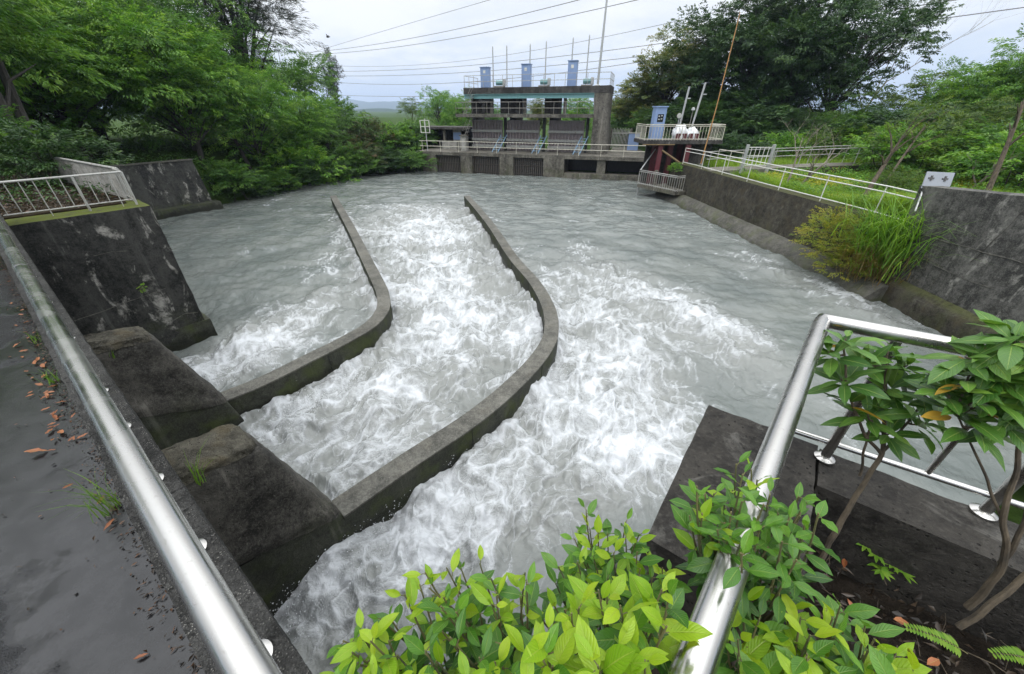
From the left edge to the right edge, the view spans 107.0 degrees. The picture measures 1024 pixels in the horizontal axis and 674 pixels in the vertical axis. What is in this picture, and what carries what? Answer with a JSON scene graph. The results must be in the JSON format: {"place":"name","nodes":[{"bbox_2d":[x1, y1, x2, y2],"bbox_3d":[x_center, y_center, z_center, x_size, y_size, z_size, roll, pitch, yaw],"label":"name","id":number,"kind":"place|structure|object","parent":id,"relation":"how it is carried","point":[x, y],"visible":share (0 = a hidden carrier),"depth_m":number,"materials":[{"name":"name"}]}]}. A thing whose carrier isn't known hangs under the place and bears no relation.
{"place":"outdoors","nodes":[
{"label":"outdoors","id":0,"kind":"place"},
{"bbox_2d":[0,254,204,673],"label":"road","id":1,"kind":"structure","parent":0,"point":[100,624],"depth_m":1.93,"materials":[{"name":"grey asphalt"}]},
{"bbox_2d":[32,468,121,523],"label":"grass tuft","id":2,"kind":"object","parent":1,"relation":"on","point":[113,507],"visible":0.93,"depth_m":2.10,"materials":[{"name":"green plant"}]},
{"bbox_2d":[0,257,201,673],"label":"grit","id":3,"kind":"object","parent":1,"relation":"on","point":[171,609],"visible":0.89,"depth_m":2.29,"materials":[{"name":"brown gravel"}]},
{"bbox_2d":[99,96,876,109],"bbox_3d":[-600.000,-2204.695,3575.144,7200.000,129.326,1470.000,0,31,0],"label":"hills","id":4,"kind":"structure","parent":0,"point":[380,104],"depth_m":3197.48,"materials":[{"name":"green plant"}]},
{"bbox_2d":[38,0,1023,109],"label":"sky","id":5,"kind":"structure","parent":0,"point":[343,21],"materials":[{"name":"white"}]},
{"bbox_2d":[42,110,1023,524],"bbox_3d":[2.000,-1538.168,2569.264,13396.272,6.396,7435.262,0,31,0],"label":"ground","id":6,"kind":"structure","parent":0,"point":[1014,514],"depth_m":32.23,"materials":[{"name":"green plant"}]},
{"bbox_2d":[0,103,75,170],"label":"shrub","id":7,"kind":"object","parent":6,"relation":"on","point":[28,123],"visible":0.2,"depth_m":13.68,"materials":[{"name":"green plant"}]},
{"bbox_2d":[0,0,155,148],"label":"tree","id":8,"kind":"object","parent":6,"relation":"on","point":[98,66],"visible":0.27,"depth_m":19.60,"materials":[{"name":"green plant"}]},
{"bbox_2d":[0,0,193,161],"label":"tree","id":9,"kind":"object","parent":6,"relation":"on","point":[56,106],"visible":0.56,"depth_m":21.48,"materials":[{"name":"green plant"}]},
{"bbox_2d":[5,198,217,351],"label":"abutment wall","id":10,"kind":"structure","parent":6,"relation":"on","point":[97,266],"depth_m":9.05,"materials":[{"name":"concrete"}]},
{"bbox_2d":[0,150,114,206],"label":"weeds","id":11,"kind":"object","parent":10,"relation":"on","point":[28,186],"visible":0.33,"depth_m":9.98,"materials":[{"name":"green plant"}]},
{"bbox_2d":[0,161,119,215],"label":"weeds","id":12,"kind":"object","parent":10,"relation":"on","point":[52,202],"visible":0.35,"depth_m":9.63,"materials":[{"name":"green plant"}]},
{"bbox_2d":[0,0,122,159],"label":"tree","id":13,"kind":"object","parent":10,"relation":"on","point":[8,84],"visible":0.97,"depth_m":16.64,"materials":[{"name":"green plant"}]},
{"bbox_2d":[0,161,125,219],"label":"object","id":14,"kind":"object","parent":10,"relation":"on","point":[95,200],"visible":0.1,"depth_m":9.46,"materials":[{"name":"green plant"}]},
{"bbox_2d":[0,168,137,215],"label":"fence","id":15,"kind":"object","parent":10,"relation":"on","point":[115,171],"visible":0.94,"depth_m":8.48,"materials":[{"name":"white metal"}]},
{"bbox_2d":[0,117,139,184],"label":"shrub","id":16,"kind":"object","parent":10,"relation":"on","point":[40,163],"visible":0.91,"depth_m":11.31,"materials":[{"name":"green plant"}]},
{"bbox_2d":[49,157,133,200],"bbox_3d":[-11.952,-4.509,10.664,5.485,0.826,0.090,17,35,27],"label":"railing","id":17,"kind":"object","parent":10,"relation":"on","point":[79,167],"visible":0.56,"depth_m":10.40,"materials":[{"name":"metal"}]},
{"bbox_2d":[26,5,241,150],"bbox_3d":[-24.685,-16.539,25.477,12.376,9.404,10.731,3,31,6],"label":"tree","id":18,"kind":"object","parent":6,"relation":"on","point":[161,125],"visible":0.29,"depth_m":24.52,"materials":[{"name":"green plant"}]},
{"bbox_2d":[39,0,279,169],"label":"tree","id":19,"kind":"object","parent":6,"relation":"on","point":[120,29],"visible":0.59,"depth_m":23.57,"materials":[{"name":"green plant"}]},
{"bbox_2d":[56,0,268,143],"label":"tree","id":20,"kind":"object","parent":6,"relation":"on","point":[184,10],"visible":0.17,"depth_m":27.24,"materials":[{"name":"green plant"}]},
{"bbox_2d":[106,159,223,219],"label":"bank wall","id":21,"kind":"structure","parent":6,"relation":"on","point":[169,188],"depth_m":23.58,"materials":[{"name":"concrete"}]},
{"bbox_2d":[107,18,287,142],"bbox_3d":[-25.012,-20.081,30.886,13.104,9.957,11.362,3,31,5],"label":"tree","id":22,"kind":"object","parent":6,"relation":"on","point":[254,69],"visible":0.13,"depth_m":30.39,"materials":[{"name":"green plant"}]},
{"bbox_2d":[61,129,385,197],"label":"undergrowth","id":23,"kind":"object","parent":6,"relation":"on","point":[134,144],"visible":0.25,"depth_m":28.11,"materials":[{"name":"green plant"}]},
{"bbox_2d":[194,156,274,200],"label":"shrub","id":24,"kind":"object","parent":6,"relation":"on","point":[224,172],"visible":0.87,"depth_m":26.31,"materials":[{"name":"green plant"}]},
{"bbox_2d":[158,44,320,173],"bbox_3d":[-21.033,-16.825,29.144,8.509,8.686,9.624,18,35,27],"label":"tree","id":25,"kind":"object","parent":6,"relation":"on","point":[263,100],"visible":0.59,"depth_m":28.05,"materials":[{"name":"green plant"}]},
{"bbox_2d":[162,0,327,134],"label":"tree","id":26,"kind":"object","parent":6,"relation":"on","point":[258,8],"visible":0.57,"depth_m":32.48,"materials":[{"name":"green plant"}]},
{"bbox_2d":[217,172,278,199],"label":"shrub","id":27,"kind":"object","parent":6,"relation":"on","point":[250,189],"visible":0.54,"depth_m":27.64,"materials":[{"name":"green plant"}]},
{"bbox_2d":[247,164,302,190],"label":"shrub","id":28,"kind":"object","parent":6,"relation":"on","point":[272,178],"visible":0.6,"depth_m":29.85,"materials":[{"name":"green plant"}]},
{"bbox_2d":[242,132,346,185],"bbox_3d":[-18.839,-15.045,32.493,7.171,4.618,7.987,22,38,32],"label":"shrub","id":29,"kind":"object","parent":6,"relation":"on","point":[293,154],"visible":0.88,"depth_m":31.54,"materials":[{"name":"green plant"}]},
{"bbox_2d":[247,74,342,158],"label":"tree","id":30,"kind":"object","parent":6,"relation":"on","point":[308,132],"visible":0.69,"depth_m":32.73,"materials":[{"name":"green plant"}]},
{"bbox_2d":[255,41,342,123],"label":"tree","id":31,"kind":"object","parent":6,"relation":"on","point":[302,78],"visible":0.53,"depth_m":40.68,"materials":[{"name":"green plant"}]},
{"bbox_2d":[278,156,335,185],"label":"shrub","id":32,"kind":"object","parent":6,"relation":"on","point":[300,171],"visible":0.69,"depth_m":31.87,"materials":[{"name":"green plant"}]},
{"bbox_2d":[305,106,355,152],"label":"tree","id":33,"kind":"object","parent":6,"relation":"on","point":[327,144],"visible":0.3,"depth_m":37.31,"materials":[{"name":"green plant"}]},
{"bbox_2d":[301,93,375,134],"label":"shrub","id":34,"kind":"object","parent":6,"relation":"on","point":[347,109],"visible":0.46,"depth_m":38.64,"materials":[{"name":"green plant"}]},
{"bbox_2d":[325,141,379,176],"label":"shrub","id":35,"kind":"object","parent":6,"relation":"on","point":[338,150],"visible":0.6,"depth_m":36.22,"materials":[{"name":"green plant"}]},
{"bbox_2d":[338,112,400,148],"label":"shrub","id":36,"kind":"object","parent":6,"relation":"on","point":[353,134],"visible":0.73,"depth_m":39.57,"materials":[{"name":"green plant"}]},
{"bbox_2d":[371,120,426,152],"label":"shrub","id":37,"kind":"object","parent":6,"relation":"on","point":[401,133],"visible":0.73,"depth_m":40.74,"materials":[{"name":"green plant"}]},
{"bbox_2d":[394,117,441,146],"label":"shrub","id":38,"kind":"object","parent":6,"relation":"on","point":[415,126],"visible":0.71,"depth_m":42.06,"materials":[{"name":"green plant"}]},
{"bbox_2d":[409,125,472,148],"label":"shed","id":39,"kind":"structure","parent":6,"relation":"on","point":[450,133],"depth_m":42.70,"materials":[{"name":"concrete"}]},
{"bbox_2d":[415,84,467,125],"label":"tree","id":40,"kind":"object","parent":6,"relation":"on","point":[435,103],"visible":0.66,"depth_m":55.93,"materials":[{"name":"green plant"}]},
{"bbox_2d":[436,84,473,125],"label":"tree","id":41,"kind":"object","parent":6,"relation":"on","point":[458,121],"visible":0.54,"depth_m":52.45,"materials":[{"name":"green plant"}]},
{"bbox_2d":[416,147,644,180],"bbox_3d":[2.830,-17.760,40.035,25.520,3.252,5.842,9,32,14],"label":"intake weir","id":42,"kind":"object","parent":6,"relation":"on","point":[546,163],"visible":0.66,"depth_m":37.91,"materials":[{"name":"concrete"}]},
{"bbox_2d":[455,72,614,153],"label":"gate tower","id":43,"kind":"structure","parent":42,"relation":"on","point":[522,133],"depth_m":37.63,"materials":[{"name":"concrete"}]},
{"bbox_2d":[561,98,593,133],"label":"tree","id":44,"kind":"object","parent":6,"relation":"on","point":[582,109],"visible":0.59,"depth_m":56.07,"materials":[{"name":"green plant"}]},
{"bbox_2d":[615,64,670,130],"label":"tree","id":45,"kind":"object","parent":6,"relation":"on","point":[638,97],"visible":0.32,"depth_m":43.36,"materials":[{"name":"green plant"}]},
{"bbox_2d":[636,149,684,194],"bbox_3d":[11.575,-11.637,28.276,2.456,4.028,4.285,-15,34,-23],"label":"landing","id":46,"kind":"object","parent":6,"relation":"on","point":[665,188],"visible":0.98,"depth_m":27.64,"materials":[{"name":"metal"}]},
{"bbox_2d":[621,18,720,126],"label":"tree","id":47,"kind":"object","parent":6,"relation":"on","point":[663,55],"visible":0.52,"depth_m":40.31,"materials":[{"name":"green plant"}]},
{"bbox_2d":[634,123,725,183],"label":"platform","id":48,"kind":"structure","parent":6,"relation":"on","point":[667,151],"depth_m":28.55,"materials":[{"name":"metal"}]},
{"bbox_2d":[648,106,668,138],"bbox_3d":[10.830,-15.918,28.176,0.940,2.135,0.840,0,31,0],"label":"control cabinet","id":49,"kind":"object","parent":48,"relation":"on","point":[659,114],"visible":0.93,"depth_m":27.89,"materials":[{"name":"blue metal"}]},
{"bbox_2d":[647,17,762,136],"bbox_3d":[20.050,-25.962,39.573,11.925,11.253,10.744,-24,39,-35],"label":"tree","id":50,"kind":"object","parent":6,"relation":"on","point":[712,68],"visible":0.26,"depth_m":37.29,"materials":[{"name":"green plant"}]},
{"bbox_2d":[639,405,817,643],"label":"quay slab","id":51,"kind":"structure","parent":6,"relation":"on","point":[723,440],"depth_m":2.17,"materials":[{"name":"concrete"}]},
{"bbox_2d":[644,85,821,152],"bbox_3d":[19.640,-19.003,33.891,15.319,6.078,13.862,8,32,13],"label":"tree","id":52,"kind":"object","parent":6,"relation":"on","point":[724,118],"visible":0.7,"depth_m":32.17,"materials":[{"name":"green plant"}]},
{"bbox_2d":[711,133,784,160],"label":"shrub","id":53,"kind":"object","parent":6,"relation":"on","point":[752,141],"visible":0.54,"depth_m":27.60,"materials":[{"name":"green plant"}]},
{"bbox_2d":[662,0,861,133],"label":"tree","id":54,"kind":"object","parent":6,"relation":"on","point":[711,48],"visible":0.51,"depth_m":33.51,"materials":[{"name":"green plant"}]},
{"bbox_2d":[655,162,912,301],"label":"channel wall","id":55,"kind":"structure","parent":6,"relation":"on","point":[766,216],"depth_m":18.83,"materials":[{"name":"concrete"}]},
{"bbox_2d":[682,148,916,220],"bbox_3d":[12.963,-8.591,19.879,0.229,1.071,17.152,-2,31,-3],"label":"railing","id":56,"kind":"object","parent":55,"relation":"on","point":[784,171],"visible":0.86,"depth_m":16.75,"materials":[{"name":"white metal"}]},
{"bbox_2d":[789,203,881,281],"bbox_3d":[12.516,-3.729,14.432,2.884,2.340,3.848,-8,32,-13],"label":"shrub","id":57,"kind":"object","parent":55,"relation":"on","point":[828,230],"visible":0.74,"depth_m":14.41,"materials":[{"name":"green plant"}]},
{"bbox_2d":[742,130,826,161],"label":"shrub","id":58,"kind":"object","parent":6,"relation":"on","point":[788,143],"visible":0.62,"depth_m":27.06,"materials":[{"name":"green plant"}]},
{"bbox_2d":[747,107,831,152],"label":"tree","id":59,"kind":"object","parent":6,"relation":"on","point":[796,114],"visible":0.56,"depth_m":30.95,"materials":[{"name":"green plant"}]},
{"bbox_2d":[717,0,889,128],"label":"tree","id":60,"kind":"object","parent":6,"relation":"on","point":[780,56],"visible":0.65,"depth_m":31.17,"materials":[{"name":"green plant"}]},
{"bbox_2d":[703,148,912,167],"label":"grass","id":61,"kind":"structure","parent":6,"relation":"on","point":[777,161],"depth_m":26.16,"materials":[{"name":"green plant"}]},
{"bbox_2d":[780,122,863,161],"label":"shrub","id":62,"kind":"object","parent":6,"relation":"on","point":[814,141],"visible":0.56,"depth_m":26.33,"materials":[{"name":"green plant"}]},
{"bbox_2d":[792,101,893,139],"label":"tree","id":63,"kind":"object","parent":6,"relation":"on","point":[840,117],"visible":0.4,"depth_m":30.68,"materials":[{"name":"green plant"}]},
{"bbox_2d":[801,126,889,161],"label":"shrub","id":64,"kind":"object","parent":6,"relation":"on","point":[847,135],"visible":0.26,"depth_m":25.96,"materials":[{"name":"green plant"}]},
{"bbox_2d":[760,0,963,139],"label":"tree","id":65,"kind":"object","parent":6,"relation":"on","point":[860,66],"visible":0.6,"depth_m":30.93,"materials":[{"name":"green plant"}]},
{"bbox_2d":[730,163,1023,213],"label":"grass","id":66,"kind":"structure","parent":6,"relation":"on","point":[777,180],"depth_m":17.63,"materials":[{"name":"green plant"}]},
{"bbox_2d":[811,185,979,288],"bbox_3d":[12.961,-3.375,12.783,6.298,3.424,5.698,-22,37,-32],"label":"reed clump","id":67,"kind":"object","parent":6,"relation":"on","point":[884,244],"visible":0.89,"depth_m":12.82,"materials":[{"name":"green plant"}]},
{"bbox_2d":[812,101,981,151],"bbox_3d":[27.287,-14.246,26.551,10.266,3.910,9.289,15,34,23],"label":"tree","id":68,"kind":"object","parent":6,"relation":"on","point":[880,118],"visible":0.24,"depth_m":25.69,"materials":[{"name":"green plant"}]},
{"bbox_2d":[836,120,971,175],"bbox_3d":[22.245,-10.541,21.784,6.287,3.344,5.644,-10,32,-16],"label":"shrub","id":69,"kind":"object","parent":6,"relation":"on","point":[861,143],"visible":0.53,"depth_m":21.15,"materials":[{"name":"green plant"}]},
{"bbox_2d":[858,163,956,194],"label":"shrub","id":70,"kind":"object","parent":6,"relation":"on","point":[897,179],"visible":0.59,"depth_m":17.07,"materials":[{"name":"green plant"}]},
{"bbox_2d":[862,91,964,196],"bbox_3d":[15.685,-7.636,15.739,3.842,4.364,2.183,-5,31,-8],"label":"staked sapling","id":71,"kind":"object","parent":6,"relation":"on","point":[892,150],"visible":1,"depth_m":15.22,"materials":[{"name":"green plant"}]},
{"bbox_2d":[852,68,988,118],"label":"tree","id":72,"kind":"object","parent":6,"relation":"on","point":[894,98],"visible":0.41,"depth_m":28.53,"materials":[{"name":"green plant"}]},
{"bbox_2d":[852,115,1000,181],"bbox_3d":[22.961,-10.004,20.610,6.701,3.654,6.520,2,31,4],"label":"shrub","id":73,"kind":"object","parent":6,"relation":"on","point":[925,152],"visible":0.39,"depth_m":20.30,"materials":[{"name":"green plant"}]},
{"bbox_2d":[867,100,1023,154],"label":"tree","id":74,"kind":"object","parent":6,"relation":"on","point":[951,119],"visible":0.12,"depth_m":22.76,"materials":[{"name":"green plant"}]},
{"bbox_2d":[873,186,1023,342],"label":"battered wall","id":75,"kind":"structure","parent":6,"relation":"on","point":[957,286],"depth_m":10.97,"materials":[{"name":"concrete"}]},
{"bbox_2d":[914,171,954,210],"bbox_3d":[13.486,-4.621,12.112,0.697,1.127,0.685,15,34,23],"label":"sign board","id":76,"kind":"object","parent":75,"relation":"attached to","point":[938,178],"visible":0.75,"depth_m":12.08,"materials":[{"name":"metal"}]},
{"bbox_2d":[891,129,1014,178],"bbox_3d":[24.278,-9.628,20.419,5.688,3.026,5.107,-22,37,-32],"label":"shrub","id":77,"kind":"object","parent":6,"relation":"on","point":[969,132],"visible":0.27,"depth_m":19.72,"materials":[{"name":"green plant"}]},
{"bbox_2d":[899,53,1023,119],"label":"tree","id":78,"kind":"object","parent":6,"relation":"on","point":[930,89],"visible":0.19,"depth_m":26.01,"materials":[{"name":"green plant"}]},
{"bbox_2d":[903,116,1023,176],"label":"shrub","id":79,"kind":"object","parent":6,"relation":"on","point":[985,127],"visible":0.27,"depth_m":19.17,"materials":[{"name":"green plant"}]},
{"bbox_2d":[918,46,1023,131],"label":"tree","id":80,"kind":"object","parent":6,"relation":"on","point":[973,91],"visible":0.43,"depth_m":23.87,"materials":[{"name":"green plant"}]},
{"bbox_2d":[935,130,1023,190],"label":"shrub","id":81,"kind":"object","parent":6,"relation":"on","point":[979,154],"visible":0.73,"depth_m":17.19,"materials":[{"name":"green plant"}]},
{"bbox_2d":[938,93,1023,132],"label":"tree","id":82,"kind":"object","parent":6,"relation":"on","point":[976,115],"visible":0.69,"depth_m":20.79,"materials":[{"name":"green plant"}]},
{"bbox_2d":[960,23,1023,111],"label":"tree","id":83,"kind":"object","parent":6,"relation":"on","point":[1015,85],"visible":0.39,"depth_m":23.16,"materials":[{"name":"green plant"}]},
{"bbox_2d":[985,99,1023,190],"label":"staked sapling","id":84,"kind":"object","parent":6,"relation":"on","point":[997,168],"visible":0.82,"depth_m":12.00,"materials":[{"name":"brown plant"}]},
{"bbox_2d":[158,169,1023,673],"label":"water","id":85,"kind":"structure","parent":0,"point":[674,319],"depth_m":10.37,"materials":[{"name":"grey liquid"}]},
{"bbox_2d":[83,326,243,449],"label":"bridge pier","id":86,"kind":"structure","parent":85,"relation":"in","point":[171,397],"depth_m":6.67,"materials":[{"name":"concrete"}]},
{"bbox_2d":[161,424,353,615],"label":"bridge pier","id":87,"kind":"structure","parent":85,"relation":"in","point":[276,522],"depth_m":4.53,"materials":[{"name":"concrete"}]},
{"bbox_2d":[221,195,392,414],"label":"guide wall","id":88,"kind":"structure","parent":85,"relation":"in","point":[299,373],"depth_m":9.36,"materials":[{"name":"concrete"}]},
{"bbox_2d":[200,300,588,637],"bbox_3d":[-2.272,1.193,8.510,8.941,0.606,7.835,-17,35,-26],"label":"spray","id":89,"kind":"object","parent":85,"relation":"on","point":[363,521],"visible":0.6,"depth_m":5.97,"materials":[{"name":"grey liquid"}]},
{"bbox_2d":[331,195,558,532],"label":"guide wall","id":90,"kind":"structure","parent":85,"relation":"in","point":[370,499],"depth_m":7.05,"materials":[{"name":"concrete"}]},
{"bbox_2d":[705,162,932,174],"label":"path","id":91,"kind":"structure","parent":0,"point":[731,168],"depth_m":23.95,"materials":[{"name":"concrete"}]},
{"bbox_2d":[811,449,1023,657],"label":"quay kerb","id":92,"kind":"structure","parent":0,"point":[944,552],"depth_m":1.96,"materials":[{"name":"concrete"}]},
{"bbox_2d":[651,558,1023,673],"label":"soil","id":93,"kind":"structure","parent":92,"relation":"on","point":[968,662],"depth_m":1.94,"materials":[{"name":"brown soil"}]},
{"bbox_2d":[319,545,545,673],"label":"shrub","id":94,"kind":"object","parent":93,"relation":"on","point":[476,643],"visible":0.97,"depth_m":0.88,"materials":[{"name":"green plant"}]},
{"bbox_2d":[503,571,712,673],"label":"shrub","id":95,"kind":"object","parent":93,"relation":"on","point":[618,644],"visible":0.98,"depth_m":0.71,"materials":[{"name":"green plant"}]},
{"bbox_2d":[525,497,692,638],"bbox_3d":[0.284,1.064,1.402,0.555,1.101,0.446,0,31,0],"label":"shrub","id":96,"kind":"object","parent":93,"relation":"on","point":[597,562],"visible":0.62,"depth_m":1.18,"materials":[{"name":"green plant"}]},
{"bbox_2d":[669,450,840,669],"bbox_3d":[0.652,0.942,1.235,0.544,1.480,0.312,-11,33,-17],"label":"shrub","id":97,"kind":"object","parent":93,"relation":"on","point":[774,564],"visible":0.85,"depth_m":0.89,"materials":[{"name":"green plant"}]},
{"bbox_2d":[717,586,931,673],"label":"shrub","id":98,"kind":"object","parent":93,"relation":"on","point":[791,646],"visible":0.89,"depth_m":0.86,"materials":[{"name":"green plant"}]},
{"bbox_2d":[806,545,1023,673],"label":"leaf mould","id":99,"kind":"object","parent":93,"relation":"on","point":[952,658],"visible":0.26,"depth_m":1.90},
{"bbox_2d":[803,329,947,559],"bbox_3d":[1.648,0.556,1.873,0.701,1.278,0.447,0,31,0],"label":"sapling","id":100,"kind":"object","parent":99,"relation":"on","point":[845,371],"visible":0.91,"depth_m":1.68,"materials":[{"name":"green plant"}]},
{"bbox_2d":[904,623,967,656],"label":"fern","id":101,"kind":"object","parent":99,"relation":"on","point":[956,649],"visible":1,"depth_m":1.76,"materials":[{"name":"green plant"}]},
{"bbox_2d":[807,555,1022,673],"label":"litter twigs","id":102,"kind":"object","parent":93,"relation":"on","point":[916,635],"visible":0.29,"depth_m":1.82,"materials":[{"name":"brown wood"}]},
{"bbox_2d":[856,543,915,582],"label":"seedling","id":103,"kind":"object","parent":102,"relation":"on","point":[883,571],"visible":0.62,"depth_m":2.03,"materials":[{"name":"green plant"}]},
{"bbox_2d":[897,309,1023,629],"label":"sapling","id":104,"kind":"object","parent":93,"relation":"on","point":[991,367],"visible":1,"depth_m":1.40,"materials":[{"name":"green plant"}]},
{"bbox_2d":[667,313,1023,673],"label":"railing","id":105,"kind":"object","parent":92,"relation":"on","point":[715,608],"visible":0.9,"depth_m":1.28,"materials":[{"name":"silver metal"}]},
{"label":"bridge beam","id":106,"kind":"object","parent":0,"visible":0},
{"bbox_2d":[0,214,311,673],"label":"parapet","id":107,"kind":"structure","parent":106,"relation":"on","point":[287,657],"depth_m":1.25,"materials":[{"name":"concrete"}]},
{"bbox_2d":[0,218,281,673],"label":"handrail","id":108,"kind":"object","parent":107,"relation":"on","point":[233,642],"visible":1,"depth_m":0.92,"materials":[{"name":"silver metal"}]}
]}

